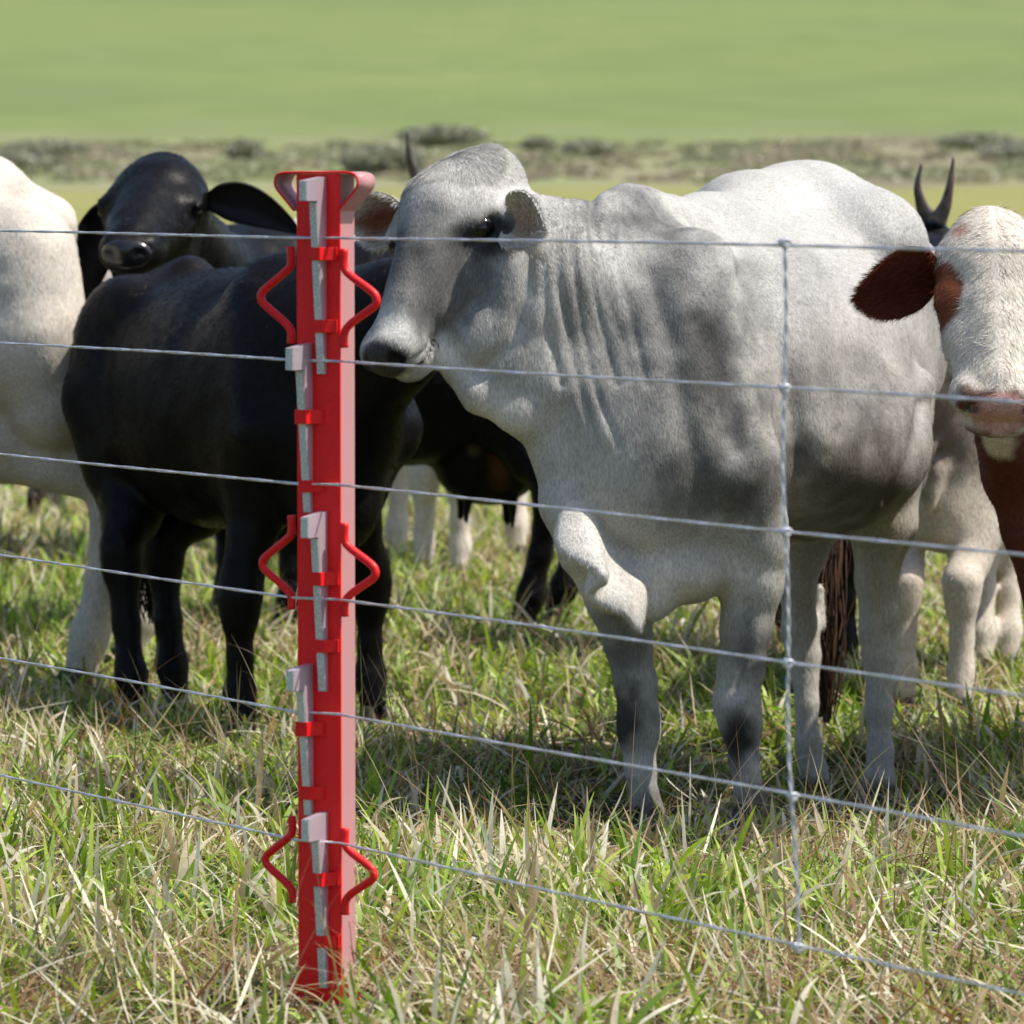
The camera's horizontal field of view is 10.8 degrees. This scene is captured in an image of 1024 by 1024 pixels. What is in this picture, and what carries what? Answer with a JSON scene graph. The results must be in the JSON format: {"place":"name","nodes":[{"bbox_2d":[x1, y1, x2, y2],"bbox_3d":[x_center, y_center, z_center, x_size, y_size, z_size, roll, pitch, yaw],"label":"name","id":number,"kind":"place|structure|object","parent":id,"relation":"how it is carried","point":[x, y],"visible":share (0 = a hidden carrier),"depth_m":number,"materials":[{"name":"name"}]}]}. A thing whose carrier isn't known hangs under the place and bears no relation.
{"place":"outdoors","nodes":[
{"label":"outdoors","id":0,"kind":"place"},
{"bbox_2d":[0,0,1023,1023],"bbox_3d":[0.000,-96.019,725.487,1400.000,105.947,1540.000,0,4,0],"label":"ground","id":1,"kind":"structure","parent":0,"point":[321,72],"depth_m":216.63,"materials":[{"name":"green plant"}]},
{"bbox_2d":[21,487,44,518],"bbox_3d":[-3.016,-0.516,22.567,2.249,1.088,0.666,0,4,-4],"label":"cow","id":2,"kind":"object","parent":1,"relation":"on","point":[29,500],"visible":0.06,"depth_m":22.41},
{"bbox_2d":[0,149,68,171],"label":"bush","id":3,"kind":"object","parent":1,"relation":"on","point":[28,158],"visible":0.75,"depth_m":131.20,"materials":[{"name":"green plant"}]},
{"bbox_2d":[0,138,92,153],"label":"bush","id":4,"kind":"object","parent":1,"relation":"on","point":[48,145],"visible":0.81,"depth_m":151.12,"materials":[{"name":"green plant"}]},
{"bbox_2d":[0,157,154,691],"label":"cow","id":5,"kind":"object","parent":1,"relation":"on","point":[42,297],"visible":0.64,"depth_m":14.51},
{"bbox_2d":[33,218,354,547],"bbox_3d":[-0.857,-0.517,20.539,0.787,1.323,2.590,2,4,34],"label":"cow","id":6,"kind":"object","parent":1,"relation":"on","point":[57,498],"visible":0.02,"depth_m":19.68},
{"bbox_2d":[225,137,263,160],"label":"bush","id":7,"kind":"object","parent":1,"relation":"on","point":[237,148],"visible":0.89,"depth_m":139.46,"materials":[{"name":"green plant"}]},
{"bbox_2d":[61,248,437,736],"bbox_3d":[-0.602,-0.094,13.868,0.646,1.298,2.036,-2,4,-30],"label":"cow","id":8,"kind":"object","parent":1,"relation":"on","point":[221,415],"visible":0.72,"depth_m":13.78},
{"bbox_2d":[257,171,380,1003],"bbox_3d":[-0.326,0.167,9.091,0.235,1.476,0.124,2,4,27],"label":"fence post","id":9,"kind":"object","parent":1,"relation":"on","point":[320,677],"visible":0.98,"depth_m":9.09,"materials":[{"name":"red"}]},
{"bbox_2d":[0,230,1023,995],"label":"wire fence","id":10,"kind":"object","parent":9,"relation":"attached to","point":[786,532],"visible":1,"depth_m":8.22,"materials":[{"name":"silver metal"}]},
{"bbox_2d":[76,151,578,638],"bbox_3d":[-0.782,-0.328,16.113,1.406,1.486,2.917,2,4,29],"label":"cow","id":11,"kind":"object","parent":1,"relation":"on","point":[461,451],"visible":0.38,"depth_m":16.48},
{"bbox_2d":[336,141,426,174],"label":"bush","id":12,"kind":"object","parent":1,"relation":"on","point":[383,158],"visible":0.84,"depth_m":127.32,"materials":[{"name":"green plant"}]},
{"bbox_2d":[394,121,492,145],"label":"bush","id":13,"kind":"object","parent":1,"relation":"on","point":[443,134],"visible":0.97,"depth_m":159.13,"materials":[{"name":"green plant"}]},
{"bbox_2d":[385,131,529,579],"bbox_3d":[-0.182,-0.578,19.498,0.753,1.574,1.773,0,4,0],"label":"cow","id":14,"kind":"object","parent":1,"relation":"on","point":[421,478],"visible":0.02,"depth_m":19.00},
{"bbox_2d":[0,484,1023,1023],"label":"pasture grass","id":15,"kind":"structure","parent":1,"relation":"on","point":[440,930],"depth_m":11.09,"materials":[{"name":"green plant"}]},
{"bbox_2d":[0,136,1023,183],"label":"dry scrub","id":16,"kind":"object","parent":1,"relation":"on","point":[738,156],"visible":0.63,"depth_m":141.63,"materials":[{"name":"green plant"}]},
{"bbox_2d":[521,135,556,148],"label":"bush","id":17,"kind":"object","parent":1,"relation":"on","point":[535,141],"visible":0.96,"depth_m":157.37,"materials":[{"name":"green plant"}]},
{"bbox_2d":[557,137,618,157],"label":"bush","id":18,"kind":"object","parent":1,"relation":"on","point":[597,147],"visible":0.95,"depth_m":149.31,"materials":[{"name":"green plant"}]},
{"bbox_2d":[354,142,946,829],"bbox_3d":[0.488,-0.052,12.430,0.872,1.590,2.102,3,5,43],"label":"cow","id":19,"kind":"object","parent":1,"relation":"on","point":[856,464],"visible":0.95,"depth_m":11.92},
{"bbox_2d":[775,157,954,679],"bbox_3d":[0.891,-0.300,15.800,0.782,1.471,1.641,-2,4,-34],"label":"cow","id":20,"kind":"object","parent":1,"relation":"on","point":[935,223],"visible":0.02,"depth_m":15.52},
{"bbox_2d":[848,205,1023,607],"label":"cow","id":21,"kind":"object","parent":1,"relation":"on","point":[978,301],"visible":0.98,"depth_m":11.42},
{"bbox_2d":[893,365,1023,714],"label":"cow","id":22,"kind":"object","parent":1,"relation":"on","point":[956,509],"visible":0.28,"depth_m":14.19},
{"bbox_2d":[935,131,1019,150],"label":"bush","id":23,"kind":"object","parent":1,"relation":"on","point":[970,140],"visible":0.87,"depth_m":156.13,"materials":[{"name":"green plant"}]},
{"bbox_2d":[972,141,1023,158],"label":"bush","id":24,"kind":"object","parent":1,"relation":"on","point":[1011,150],"visible":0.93,"depth_m":144.17,"materials":[{"name":"green plant"}]}
]}

